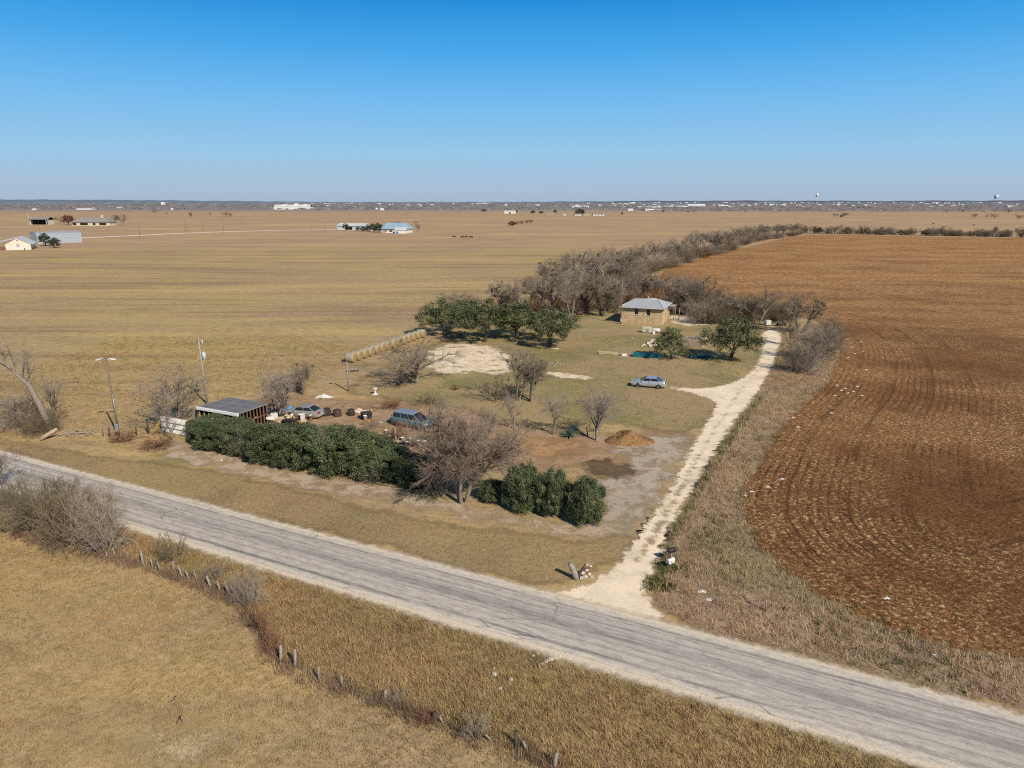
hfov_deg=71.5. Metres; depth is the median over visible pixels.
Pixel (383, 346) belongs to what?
hay bale
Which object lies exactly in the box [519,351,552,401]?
bare tree
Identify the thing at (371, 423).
bare shrub
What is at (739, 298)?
bare shrub
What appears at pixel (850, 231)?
scrub bush
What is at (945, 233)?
scrub bush
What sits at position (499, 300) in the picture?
bare shrub
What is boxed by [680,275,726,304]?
bare tree
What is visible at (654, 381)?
blue grey sedan
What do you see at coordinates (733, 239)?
bare tree
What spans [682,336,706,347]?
stone foundation
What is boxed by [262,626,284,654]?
bare shrub
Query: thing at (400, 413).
minivan
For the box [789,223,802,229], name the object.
bare tree
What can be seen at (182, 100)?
sky
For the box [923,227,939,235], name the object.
scrub bush
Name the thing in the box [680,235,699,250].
bare tree
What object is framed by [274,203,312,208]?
building
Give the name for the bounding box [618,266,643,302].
bare tree
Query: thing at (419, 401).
bare shrub
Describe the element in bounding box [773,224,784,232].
bare tree
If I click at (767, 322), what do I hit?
tote tank
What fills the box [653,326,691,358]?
oak tree
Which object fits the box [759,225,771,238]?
bare tree
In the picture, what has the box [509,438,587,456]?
red dirt
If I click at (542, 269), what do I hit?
bare tree
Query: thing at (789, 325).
bare tree
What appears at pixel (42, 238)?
evergreen tree
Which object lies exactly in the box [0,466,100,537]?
scrub bush
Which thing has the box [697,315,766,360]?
oak tree
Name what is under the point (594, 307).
bare shrub
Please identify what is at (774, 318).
scrub bush
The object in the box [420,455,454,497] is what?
bare shrub
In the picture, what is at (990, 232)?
scrub bush
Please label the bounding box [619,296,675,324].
stone house
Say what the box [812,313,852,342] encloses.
scrub bush
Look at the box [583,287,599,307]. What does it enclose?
bare shrub
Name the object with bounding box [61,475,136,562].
scrub bush
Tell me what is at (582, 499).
evergreen bush
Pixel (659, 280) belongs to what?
bare tree
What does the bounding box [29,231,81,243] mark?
metal barn
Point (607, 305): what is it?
bare shrub
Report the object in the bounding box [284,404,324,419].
silver sedan
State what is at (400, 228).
farmhouse
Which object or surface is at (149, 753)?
bare spot
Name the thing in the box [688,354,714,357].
panel stack
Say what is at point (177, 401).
bare tree
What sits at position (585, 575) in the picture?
rock heap
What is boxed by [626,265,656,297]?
bare tree
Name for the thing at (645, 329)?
chest freezer
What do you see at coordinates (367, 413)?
black bin
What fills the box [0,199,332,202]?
hills
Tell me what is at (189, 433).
evergreen bush
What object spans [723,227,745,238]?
bare tree
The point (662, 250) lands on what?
bare tree
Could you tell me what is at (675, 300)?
bare shrub
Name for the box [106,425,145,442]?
bare shrub
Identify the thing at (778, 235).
scrub bush
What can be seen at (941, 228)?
bare tree
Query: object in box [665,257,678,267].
bare shrub
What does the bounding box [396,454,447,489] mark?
evergreen bush
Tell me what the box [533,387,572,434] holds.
bare tree
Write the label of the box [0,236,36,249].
farmhouse
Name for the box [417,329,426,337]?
hay bale
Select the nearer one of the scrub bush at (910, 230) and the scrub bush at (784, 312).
the scrub bush at (784, 312)
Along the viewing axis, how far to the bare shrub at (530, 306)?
161.62 m
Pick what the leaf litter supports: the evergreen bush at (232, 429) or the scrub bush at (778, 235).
the evergreen bush at (232, 429)
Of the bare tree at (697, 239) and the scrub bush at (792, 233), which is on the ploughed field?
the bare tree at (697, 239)
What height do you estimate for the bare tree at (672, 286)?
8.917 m
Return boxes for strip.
[545,372,590,379]
[636,398,733,560]
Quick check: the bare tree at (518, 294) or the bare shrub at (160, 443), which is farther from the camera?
the bare tree at (518, 294)
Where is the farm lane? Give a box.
[82,229,377,237]
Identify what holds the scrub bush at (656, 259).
on the ground at (282, 273)
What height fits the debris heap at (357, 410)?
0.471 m
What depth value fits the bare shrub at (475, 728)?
34.02 m
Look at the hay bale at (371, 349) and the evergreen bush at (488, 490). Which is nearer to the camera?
the evergreen bush at (488, 490)
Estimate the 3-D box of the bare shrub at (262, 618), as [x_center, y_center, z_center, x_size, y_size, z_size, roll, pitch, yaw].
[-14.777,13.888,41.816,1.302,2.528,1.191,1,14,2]
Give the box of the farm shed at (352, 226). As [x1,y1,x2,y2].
[336,223,370,229]
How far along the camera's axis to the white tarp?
93.61 m
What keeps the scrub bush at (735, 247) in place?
on the ground at (282, 273)
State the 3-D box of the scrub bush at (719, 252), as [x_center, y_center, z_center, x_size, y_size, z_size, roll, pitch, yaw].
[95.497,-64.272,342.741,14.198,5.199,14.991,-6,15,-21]
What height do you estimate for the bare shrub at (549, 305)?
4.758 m
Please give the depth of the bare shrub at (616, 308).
164.30 m
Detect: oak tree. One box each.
[412,297,465,335]
[446,299,488,326]
[450,297,515,341]
[485,301,546,337]
[523,306,581,346]
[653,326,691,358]
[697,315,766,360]
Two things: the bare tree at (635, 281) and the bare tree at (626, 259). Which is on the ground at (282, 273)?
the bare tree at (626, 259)
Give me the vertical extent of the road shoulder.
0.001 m
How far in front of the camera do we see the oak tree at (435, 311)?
134.60 m
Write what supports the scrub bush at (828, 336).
on the ground at (282, 273)
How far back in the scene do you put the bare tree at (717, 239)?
351.95 m
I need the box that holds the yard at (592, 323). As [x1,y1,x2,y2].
[350,308,786,432]
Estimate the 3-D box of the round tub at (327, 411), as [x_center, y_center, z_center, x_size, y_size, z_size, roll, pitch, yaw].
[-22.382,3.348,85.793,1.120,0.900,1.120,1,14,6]
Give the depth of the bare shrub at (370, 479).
64.85 m
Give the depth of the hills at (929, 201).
11865.89 m
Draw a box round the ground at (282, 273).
[0,203,1023,767]
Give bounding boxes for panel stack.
[633,352,660,357]
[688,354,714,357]
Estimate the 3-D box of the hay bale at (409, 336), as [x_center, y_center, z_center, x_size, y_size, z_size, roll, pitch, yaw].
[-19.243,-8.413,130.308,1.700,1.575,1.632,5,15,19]
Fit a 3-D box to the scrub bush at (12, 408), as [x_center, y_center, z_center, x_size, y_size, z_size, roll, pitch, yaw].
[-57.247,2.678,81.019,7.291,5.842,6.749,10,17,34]
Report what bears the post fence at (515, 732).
on the ground at (282, 273)
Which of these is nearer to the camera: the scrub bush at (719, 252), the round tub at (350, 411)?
the round tub at (350, 411)
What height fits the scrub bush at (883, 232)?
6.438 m
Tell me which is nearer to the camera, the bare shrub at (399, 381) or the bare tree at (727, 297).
the bare shrub at (399, 381)
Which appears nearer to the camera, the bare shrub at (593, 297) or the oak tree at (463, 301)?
the oak tree at (463, 301)
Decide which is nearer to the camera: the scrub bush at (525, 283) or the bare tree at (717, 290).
the bare tree at (717, 290)
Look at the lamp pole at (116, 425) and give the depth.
76.84 m
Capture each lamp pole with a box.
[95,358,119,435]
[341,360,349,391]
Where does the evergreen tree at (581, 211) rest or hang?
on the ground at (282, 273)
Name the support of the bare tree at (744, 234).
on the ground at (282, 273)
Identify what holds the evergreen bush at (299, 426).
on the leaf litter
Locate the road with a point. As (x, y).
(920, 724)
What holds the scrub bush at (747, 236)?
on the ground at (282, 273)
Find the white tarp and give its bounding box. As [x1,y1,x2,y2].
[314,394,332,398]
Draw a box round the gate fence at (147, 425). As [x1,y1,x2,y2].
[102,419,149,436]
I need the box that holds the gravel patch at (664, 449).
[599,433,692,528]
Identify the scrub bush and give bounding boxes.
[0,383,47,432]
[0,405,65,438]
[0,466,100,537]
[0,471,33,512]
[2,472,124,561]
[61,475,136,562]
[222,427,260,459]
[224,562,271,611]
[269,367,306,390]
[518,272,548,293]
[526,270,561,287]
[574,265,599,279]
[588,270,616,283]
[601,265,621,276]
[619,261,649,274]
[634,260,663,272]
[646,255,672,270]
[646,256,673,268]
[664,256,687,266]
[671,246,695,262]
[671,250,694,262]
[682,297,720,324]
[686,244,709,257]
[693,300,737,323]
[694,245,715,255]
[703,242,726,253]
[708,247,723,254]
[721,241,737,250]
[723,241,741,248]
[723,296,772,322]
[733,238,754,244]
[737,234,754,243]
[752,234,766,241]
[754,297,794,321]
[760,232,773,239]
[761,300,806,324]
[772,231,787,238]
[775,339,829,374]
[784,230,800,235]
[786,316,850,363]
[792,229,804,234]
[811,226,820,232]
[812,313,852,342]
[821,227,833,233]
[834,226,851,233]
[844,226,855,233]
[855,228,863,233]
[863,226,874,234]
[871,227,884,234]
[875,228,890,234]
[886,228,898,234]
[903,227,913,234]
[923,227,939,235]
[931,226,943,235]
[939,229,952,235]
[944,230,959,235]
[956,230,969,235]
[967,231,975,235]
[973,228,984,236]
[978,231,991,236]
[983,228,994,236]
[992,227,1008,236]
[1005,228,1014,236]
[1014,229,1023,236]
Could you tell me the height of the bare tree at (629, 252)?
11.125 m
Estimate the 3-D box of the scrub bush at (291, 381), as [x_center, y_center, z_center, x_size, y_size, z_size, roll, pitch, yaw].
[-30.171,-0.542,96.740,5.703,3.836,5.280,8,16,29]
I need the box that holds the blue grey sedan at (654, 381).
[631,375,666,388]
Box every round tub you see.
[322,407,330,416]
[333,409,341,416]
[347,408,354,415]
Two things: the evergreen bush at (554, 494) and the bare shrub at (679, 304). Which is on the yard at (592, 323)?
the bare shrub at (679, 304)
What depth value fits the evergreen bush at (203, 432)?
73.10 m
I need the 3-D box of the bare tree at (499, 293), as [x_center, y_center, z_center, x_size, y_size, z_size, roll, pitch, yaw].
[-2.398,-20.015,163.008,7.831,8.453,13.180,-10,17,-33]
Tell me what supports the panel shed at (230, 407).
on the bare dirt at (538, 433)
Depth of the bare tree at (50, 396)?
80.11 m
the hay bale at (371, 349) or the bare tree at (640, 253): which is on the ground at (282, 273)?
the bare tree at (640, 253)
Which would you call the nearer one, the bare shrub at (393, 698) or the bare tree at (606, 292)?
the bare shrub at (393, 698)
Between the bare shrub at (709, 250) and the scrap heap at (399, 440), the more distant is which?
the bare shrub at (709, 250)
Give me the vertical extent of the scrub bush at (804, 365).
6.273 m
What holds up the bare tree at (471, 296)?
on the ground at (282, 273)
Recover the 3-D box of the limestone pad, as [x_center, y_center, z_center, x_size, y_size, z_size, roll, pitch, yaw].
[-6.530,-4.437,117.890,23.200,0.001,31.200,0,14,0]
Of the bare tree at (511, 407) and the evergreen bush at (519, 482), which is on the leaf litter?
the evergreen bush at (519, 482)
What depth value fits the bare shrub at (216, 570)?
48.49 m
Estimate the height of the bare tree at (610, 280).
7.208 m
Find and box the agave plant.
[562,427,576,437]
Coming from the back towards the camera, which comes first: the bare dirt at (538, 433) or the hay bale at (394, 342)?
the hay bale at (394, 342)
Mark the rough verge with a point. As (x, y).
(634, 724)
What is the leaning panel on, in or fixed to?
on the ground at (282, 273)
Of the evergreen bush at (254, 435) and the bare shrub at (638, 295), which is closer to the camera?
the evergreen bush at (254, 435)
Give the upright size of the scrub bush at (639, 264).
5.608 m
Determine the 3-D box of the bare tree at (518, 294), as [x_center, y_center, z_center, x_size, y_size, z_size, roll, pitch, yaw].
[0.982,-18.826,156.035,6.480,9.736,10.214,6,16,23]
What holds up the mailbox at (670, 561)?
on the ground at (282, 273)
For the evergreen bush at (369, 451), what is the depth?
65.27 m
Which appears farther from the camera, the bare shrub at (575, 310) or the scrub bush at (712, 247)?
the scrub bush at (712, 247)
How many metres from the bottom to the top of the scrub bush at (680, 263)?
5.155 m
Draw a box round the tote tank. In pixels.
[763,320,771,325]
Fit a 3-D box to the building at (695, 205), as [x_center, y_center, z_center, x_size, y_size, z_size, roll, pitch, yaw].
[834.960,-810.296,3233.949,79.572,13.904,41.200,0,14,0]
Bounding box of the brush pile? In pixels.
[51,428,103,437]
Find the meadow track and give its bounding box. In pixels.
[415,232,596,242]
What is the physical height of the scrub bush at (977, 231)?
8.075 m
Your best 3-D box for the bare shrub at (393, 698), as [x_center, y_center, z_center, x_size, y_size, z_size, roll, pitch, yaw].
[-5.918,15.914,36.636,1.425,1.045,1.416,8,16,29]
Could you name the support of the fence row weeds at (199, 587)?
on the rough verge
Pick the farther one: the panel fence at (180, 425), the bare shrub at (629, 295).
the bare shrub at (629, 295)
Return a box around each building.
[76,208,95,209]
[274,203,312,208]
[504,210,515,212]
[592,213,603,215]
[686,204,704,205]
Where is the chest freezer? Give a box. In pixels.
[642,326,651,332]
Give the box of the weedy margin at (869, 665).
[653,327,1023,707]
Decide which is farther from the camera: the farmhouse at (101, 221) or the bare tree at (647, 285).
the farmhouse at (101, 221)
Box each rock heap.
[532,653,556,666]
[572,563,593,579]
[641,339,662,346]
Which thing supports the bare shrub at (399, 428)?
on the bare dirt at (538, 433)
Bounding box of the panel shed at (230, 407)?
[196,397,267,425]
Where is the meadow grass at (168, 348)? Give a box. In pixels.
[0,336,357,443]
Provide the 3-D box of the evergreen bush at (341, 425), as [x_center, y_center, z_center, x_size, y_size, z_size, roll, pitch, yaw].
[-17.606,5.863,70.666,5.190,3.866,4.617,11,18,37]
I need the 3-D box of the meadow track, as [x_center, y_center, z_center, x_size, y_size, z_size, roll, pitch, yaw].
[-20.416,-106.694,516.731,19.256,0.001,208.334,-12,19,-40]
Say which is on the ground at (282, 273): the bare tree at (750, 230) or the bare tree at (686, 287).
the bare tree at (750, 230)
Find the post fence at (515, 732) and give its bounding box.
[86,544,557,767]
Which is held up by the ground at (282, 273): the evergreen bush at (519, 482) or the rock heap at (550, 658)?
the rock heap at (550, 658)
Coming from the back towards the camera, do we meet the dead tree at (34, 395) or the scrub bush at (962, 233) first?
the scrub bush at (962, 233)
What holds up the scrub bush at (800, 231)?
on the ground at (282, 273)
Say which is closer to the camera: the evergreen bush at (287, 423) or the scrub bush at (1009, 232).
the evergreen bush at (287, 423)
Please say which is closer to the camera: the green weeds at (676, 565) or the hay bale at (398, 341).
the green weeds at (676, 565)
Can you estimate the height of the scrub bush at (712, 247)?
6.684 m
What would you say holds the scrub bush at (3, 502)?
on the ground at (282, 273)
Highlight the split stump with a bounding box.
[568,562,588,580]
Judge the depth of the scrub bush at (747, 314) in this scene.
150.21 m
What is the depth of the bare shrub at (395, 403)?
88.44 m
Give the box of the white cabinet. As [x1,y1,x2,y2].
[298,413,304,422]
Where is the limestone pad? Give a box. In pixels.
[422,344,520,374]
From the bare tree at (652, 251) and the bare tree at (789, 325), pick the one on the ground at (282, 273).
the bare tree at (652, 251)
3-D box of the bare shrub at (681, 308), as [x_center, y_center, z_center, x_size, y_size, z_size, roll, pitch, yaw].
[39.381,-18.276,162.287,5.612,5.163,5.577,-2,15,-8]
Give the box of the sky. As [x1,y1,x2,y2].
[0,0,1023,201]
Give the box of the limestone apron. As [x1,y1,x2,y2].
[667,316,708,325]
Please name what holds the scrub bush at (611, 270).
on the ground at (282, 273)
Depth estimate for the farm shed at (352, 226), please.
650.26 m
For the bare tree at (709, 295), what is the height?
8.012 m
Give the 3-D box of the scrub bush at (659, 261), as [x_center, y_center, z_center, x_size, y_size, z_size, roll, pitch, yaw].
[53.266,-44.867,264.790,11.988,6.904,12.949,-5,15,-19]
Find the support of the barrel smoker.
on the yard at (592, 323)
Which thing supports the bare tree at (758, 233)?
on the ground at (282, 273)
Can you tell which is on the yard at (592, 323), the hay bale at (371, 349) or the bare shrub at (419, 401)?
the hay bale at (371, 349)
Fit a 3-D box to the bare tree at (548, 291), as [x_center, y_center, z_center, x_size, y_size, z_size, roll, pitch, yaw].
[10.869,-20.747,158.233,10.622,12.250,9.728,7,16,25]
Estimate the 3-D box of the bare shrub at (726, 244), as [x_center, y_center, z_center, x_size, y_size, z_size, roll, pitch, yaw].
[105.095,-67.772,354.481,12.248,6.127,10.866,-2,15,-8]
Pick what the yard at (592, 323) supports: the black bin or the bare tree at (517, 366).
the bare tree at (517, 366)
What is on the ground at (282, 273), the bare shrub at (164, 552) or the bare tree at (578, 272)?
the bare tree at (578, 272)
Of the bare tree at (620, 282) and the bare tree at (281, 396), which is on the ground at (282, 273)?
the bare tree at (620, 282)
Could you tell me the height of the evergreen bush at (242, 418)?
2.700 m
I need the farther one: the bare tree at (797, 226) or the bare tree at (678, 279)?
the bare tree at (797, 226)
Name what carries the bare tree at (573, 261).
on the ground at (282, 273)
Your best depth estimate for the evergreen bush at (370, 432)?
68.78 m
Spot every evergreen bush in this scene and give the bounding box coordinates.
[181,412,228,435]
[186,418,206,441]
[190,418,234,451]
[208,416,256,442]
[217,418,257,455]
[239,421,287,464]
[259,420,292,451]
[264,421,316,468]
[286,422,317,440]
[289,423,345,474]
[315,422,371,477]
[318,423,349,436]
[338,427,382,453]
[343,433,397,480]
[361,438,407,468]
[369,445,419,483]
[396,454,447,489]
[477,478,508,503]
[499,459,543,515]
[534,464,571,517]
[566,473,609,526]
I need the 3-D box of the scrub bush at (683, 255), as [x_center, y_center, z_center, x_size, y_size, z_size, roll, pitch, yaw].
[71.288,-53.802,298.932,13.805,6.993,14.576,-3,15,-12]
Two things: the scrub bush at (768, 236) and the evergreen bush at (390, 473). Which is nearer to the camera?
the evergreen bush at (390, 473)
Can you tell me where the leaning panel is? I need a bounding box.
[190,409,200,419]
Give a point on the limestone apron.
(682, 319)
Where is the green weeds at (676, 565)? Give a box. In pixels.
[640,393,994,692]
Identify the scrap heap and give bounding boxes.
[246,414,313,424]
[381,436,449,449]
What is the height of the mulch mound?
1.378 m
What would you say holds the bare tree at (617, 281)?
on the yard at (592, 323)
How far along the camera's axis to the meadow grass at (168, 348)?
109.91 m
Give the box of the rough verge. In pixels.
[0,496,919,767]
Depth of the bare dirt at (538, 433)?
80.87 m
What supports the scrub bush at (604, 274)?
on the ground at (282, 273)
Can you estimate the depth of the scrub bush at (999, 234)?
518.59 m
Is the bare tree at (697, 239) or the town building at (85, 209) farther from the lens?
the town building at (85, 209)
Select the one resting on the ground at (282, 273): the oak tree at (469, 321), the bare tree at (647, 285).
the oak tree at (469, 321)
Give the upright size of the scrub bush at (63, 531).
6.290 m
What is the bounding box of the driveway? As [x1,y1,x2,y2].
[552,330,781,619]
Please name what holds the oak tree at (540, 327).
on the ground at (282, 273)
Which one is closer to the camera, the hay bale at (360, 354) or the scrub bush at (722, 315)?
the hay bale at (360, 354)
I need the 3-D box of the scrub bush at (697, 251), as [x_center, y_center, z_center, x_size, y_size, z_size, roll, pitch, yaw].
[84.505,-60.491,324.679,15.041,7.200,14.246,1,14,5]
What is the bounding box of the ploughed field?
[660,235,1023,659]
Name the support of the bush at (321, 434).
on the leaf litter
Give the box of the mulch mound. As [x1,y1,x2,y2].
[605,430,654,446]
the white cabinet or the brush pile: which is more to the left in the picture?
the brush pile
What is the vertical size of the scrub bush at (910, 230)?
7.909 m
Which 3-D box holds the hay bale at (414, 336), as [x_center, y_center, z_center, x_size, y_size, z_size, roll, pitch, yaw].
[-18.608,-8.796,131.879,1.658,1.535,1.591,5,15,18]
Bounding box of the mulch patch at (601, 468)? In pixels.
[584,458,635,478]
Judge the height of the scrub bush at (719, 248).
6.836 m
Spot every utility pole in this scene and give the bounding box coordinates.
[190,337,207,403]
[620,280,622,323]
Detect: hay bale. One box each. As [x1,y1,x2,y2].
[344,352,357,362]
[352,350,363,360]
[358,348,368,357]
[364,347,374,355]
[370,345,380,353]
[375,342,386,351]
[381,341,391,349]
[387,339,397,347]
[392,337,402,345]
[398,335,407,343]
[403,334,411,342]
[407,332,416,340]
[412,331,421,338]
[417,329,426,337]
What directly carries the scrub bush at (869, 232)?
on the ground at (282, 273)
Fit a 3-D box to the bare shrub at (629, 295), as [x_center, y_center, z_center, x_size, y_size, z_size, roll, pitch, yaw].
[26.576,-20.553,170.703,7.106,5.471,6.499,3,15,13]
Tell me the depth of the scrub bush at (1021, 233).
514.07 m
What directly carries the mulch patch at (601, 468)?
on the gravel patch at (664, 449)
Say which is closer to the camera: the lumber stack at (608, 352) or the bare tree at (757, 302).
the lumber stack at (608, 352)
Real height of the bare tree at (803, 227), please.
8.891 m
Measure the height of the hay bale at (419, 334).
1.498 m
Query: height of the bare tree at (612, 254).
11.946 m
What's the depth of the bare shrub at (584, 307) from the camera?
163.35 m
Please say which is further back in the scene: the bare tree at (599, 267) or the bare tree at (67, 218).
the bare tree at (67, 218)
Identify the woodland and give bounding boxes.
[0,201,1023,205]
[0,203,1023,211]
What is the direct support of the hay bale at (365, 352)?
on the yard at (592, 323)
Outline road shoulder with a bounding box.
[0,450,1023,767]
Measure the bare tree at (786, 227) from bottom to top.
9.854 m
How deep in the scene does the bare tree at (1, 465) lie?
63.81 m
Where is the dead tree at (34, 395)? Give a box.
[0,330,53,432]
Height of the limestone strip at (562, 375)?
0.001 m
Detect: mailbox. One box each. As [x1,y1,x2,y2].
[666,547,675,557]
[666,557,674,567]
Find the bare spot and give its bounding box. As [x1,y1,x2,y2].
[131,727,237,765]
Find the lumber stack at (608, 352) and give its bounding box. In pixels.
[598,351,617,354]
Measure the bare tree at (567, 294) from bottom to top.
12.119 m
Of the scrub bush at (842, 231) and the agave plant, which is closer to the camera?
the agave plant
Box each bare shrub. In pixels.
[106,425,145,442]
[129,432,177,449]
[148,528,188,563]
[197,558,226,579]
[249,604,270,637]
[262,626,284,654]
[358,450,384,484]
[361,415,382,428]
[373,396,403,408]
[378,420,412,439]
[381,683,409,705]
[384,368,416,385]
[405,700,442,728]
[412,391,440,404]
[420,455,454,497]
[458,692,493,750]
[471,370,518,401]
[486,294,508,313]
[520,298,540,314]
[531,297,550,312]
[538,302,560,316]
[543,292,563,307]
[555,292,581,312]
[560,296,583,312]
[575,293,589,312]
[578,291,604,311]
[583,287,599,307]
[599,290,626,312]
[600,294,617,309]
[619,289,633,303]
[628,285,650,298]
[643,262,658,273]
[647,287,669,298]
[652,281,675,301]
[660,292,680,314]
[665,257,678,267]
[671,293,695,312]
[677,297,698,314]
[699,246,714,257]
[720,242,733,252]
[728,293,747,312]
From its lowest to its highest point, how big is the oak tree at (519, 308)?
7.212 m
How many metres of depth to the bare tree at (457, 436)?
58.76 m
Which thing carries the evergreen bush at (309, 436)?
on the leaf litter
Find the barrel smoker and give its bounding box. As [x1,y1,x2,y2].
[576,309,582,316]
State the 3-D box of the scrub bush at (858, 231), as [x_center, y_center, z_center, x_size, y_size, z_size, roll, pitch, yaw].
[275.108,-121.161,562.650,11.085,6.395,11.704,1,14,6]
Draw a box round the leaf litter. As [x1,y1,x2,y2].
[150,440,651,537]
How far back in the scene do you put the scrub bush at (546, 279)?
204.95 m
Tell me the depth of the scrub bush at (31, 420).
78.62 m
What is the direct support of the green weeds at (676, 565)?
on the weedy margin at (869, 665)
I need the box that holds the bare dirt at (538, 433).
[257,395,695,471]
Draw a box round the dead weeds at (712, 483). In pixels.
[646,334,1023,708]
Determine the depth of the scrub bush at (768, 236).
482.74 m
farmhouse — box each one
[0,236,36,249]
[72,215,116,225]
[381,223,412,233]
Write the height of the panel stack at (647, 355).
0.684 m
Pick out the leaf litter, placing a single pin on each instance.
(304, 480)
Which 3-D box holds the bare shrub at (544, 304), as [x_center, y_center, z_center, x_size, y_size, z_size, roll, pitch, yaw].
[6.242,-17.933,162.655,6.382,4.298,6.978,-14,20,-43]
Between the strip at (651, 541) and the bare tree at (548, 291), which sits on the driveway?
the strip at (651, 541)
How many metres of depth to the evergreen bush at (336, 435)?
65.70 m
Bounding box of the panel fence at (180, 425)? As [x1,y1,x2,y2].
[160,416,187,434]
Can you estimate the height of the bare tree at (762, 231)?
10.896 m
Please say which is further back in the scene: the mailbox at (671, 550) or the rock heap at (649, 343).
the rock heap at (649, 343)
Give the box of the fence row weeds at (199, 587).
[10,527,591,767]
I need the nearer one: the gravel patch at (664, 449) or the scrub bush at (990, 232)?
the gravel patch at (664, 449)
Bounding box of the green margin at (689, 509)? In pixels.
[650,392,766,588]
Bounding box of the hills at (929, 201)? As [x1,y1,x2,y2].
[459,200,1023,202]
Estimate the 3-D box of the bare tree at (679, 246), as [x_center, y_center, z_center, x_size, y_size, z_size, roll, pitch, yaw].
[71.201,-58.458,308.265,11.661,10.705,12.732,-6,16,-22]
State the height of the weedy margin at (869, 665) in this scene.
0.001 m
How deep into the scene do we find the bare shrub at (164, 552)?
50.69 m
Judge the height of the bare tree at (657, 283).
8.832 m
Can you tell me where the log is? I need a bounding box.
[39,428,57,440]
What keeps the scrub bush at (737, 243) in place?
on the ground at (282, 273)
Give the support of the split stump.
on the ground at (282, 273)
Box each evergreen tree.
[37,233,50,245]
[47,237,60,247]
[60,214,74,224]
[373,223,381,231]
[574,209,584,213]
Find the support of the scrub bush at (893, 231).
on the ground at (282, 273)
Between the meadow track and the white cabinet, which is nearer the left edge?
the white cabinet
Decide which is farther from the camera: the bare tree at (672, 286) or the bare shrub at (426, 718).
the bare tree at (672, 286)
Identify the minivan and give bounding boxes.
[391,408,432,430]
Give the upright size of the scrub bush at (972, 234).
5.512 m
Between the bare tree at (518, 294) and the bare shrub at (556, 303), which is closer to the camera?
the bare tree at (518, 294)
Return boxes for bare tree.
[0,444,20,477]
[37,373,66,426]
[115,213,126,225]
[118,359,210,418]
[153,404,181,440]
[253,368,295,416]
[285,360,316,394]
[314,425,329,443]
[356,333,467,387]
[395,394,531,503]
[436,290,470,307]
[465,293,483,304]
[482,277,517,306]
[494,390,528,426]
[495,341,555,400]
[502,277,536,306]
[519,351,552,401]
[523,275,552,303]
[525,275,550,311]
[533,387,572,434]
[535,257,570,276]
[535,265,582,314]
[550,254,570,273]
[552,267,589,318]
[554,250,592,271]
[555,269,581,298]
[563,264,600,298]
[573,246,612,270]
[573,275,607,313]
[573,383,631,440]
[578,270,626,315]
[587,251,615,279]
[588,273,625,289]
[589,273,630,311]
[599,245,628,264]
[605,243,641,262]
[605,255,642,284]
[606,248,641,269]
[607,272,635,298]
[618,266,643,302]
[618,271,656,295]
[624,244,650,263]
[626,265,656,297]
[636,241,664,263]
[641,272,677,298]
[642,275,675,294]
[646,241,672,258]
[653,272,669,295]
[655,273,692,300]
[663,239,677,258]
[665,270,700,296]
[667,239,692,254]
[674,278,704,314]
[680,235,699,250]
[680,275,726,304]
[682,281,705,315]
[685,231,712,247]
[689,229,726,246]
[696,285,735,302]
[699,284,732,307]
[702,231,735,251]
[702,293,740,312]
[710,228,746,243]
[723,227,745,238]
[724,297,755,312]
[729,226,749,239]
[729,286,782,323]
[743,225,752,232]
[746,225,765,238]
[751,225,769,235]
[754,224,779,232]
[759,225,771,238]
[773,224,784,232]
[774,313,801,345]
[779,289,832,333]
[780,223,795,234]
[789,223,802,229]
[796,224,809,229]
[830,224,844,233]
[940,225,952,235]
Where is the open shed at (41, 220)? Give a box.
[27,213,54,224]
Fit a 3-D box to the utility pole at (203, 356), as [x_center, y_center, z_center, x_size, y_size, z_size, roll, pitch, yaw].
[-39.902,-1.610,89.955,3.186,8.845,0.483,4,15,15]
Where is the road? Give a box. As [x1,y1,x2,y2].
[0,452,1023,767]
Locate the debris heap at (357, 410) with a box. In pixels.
[355,408,366,412]
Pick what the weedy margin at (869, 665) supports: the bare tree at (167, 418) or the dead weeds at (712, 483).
the dead weeds at (712, 483)
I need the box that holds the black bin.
[360,411,371,419]
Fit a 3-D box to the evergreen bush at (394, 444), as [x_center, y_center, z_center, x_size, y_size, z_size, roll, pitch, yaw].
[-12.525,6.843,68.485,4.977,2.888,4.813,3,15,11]
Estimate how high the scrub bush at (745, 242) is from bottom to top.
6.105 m
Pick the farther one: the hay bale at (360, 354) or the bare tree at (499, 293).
the bare tree at (499, 293)
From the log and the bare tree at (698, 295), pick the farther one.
the bare tree at (698, 295)
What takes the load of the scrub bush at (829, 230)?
on the ground at (282, 273)
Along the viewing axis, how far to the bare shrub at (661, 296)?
165.15 m
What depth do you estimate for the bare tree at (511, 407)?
80.16 m
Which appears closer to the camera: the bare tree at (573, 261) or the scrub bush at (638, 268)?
the bare tree at (573, 261)
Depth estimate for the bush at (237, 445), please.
70.86 m
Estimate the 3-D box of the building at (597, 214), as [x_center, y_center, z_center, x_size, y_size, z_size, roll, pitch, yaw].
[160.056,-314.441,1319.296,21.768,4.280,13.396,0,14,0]
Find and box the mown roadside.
[9,445,634,583]

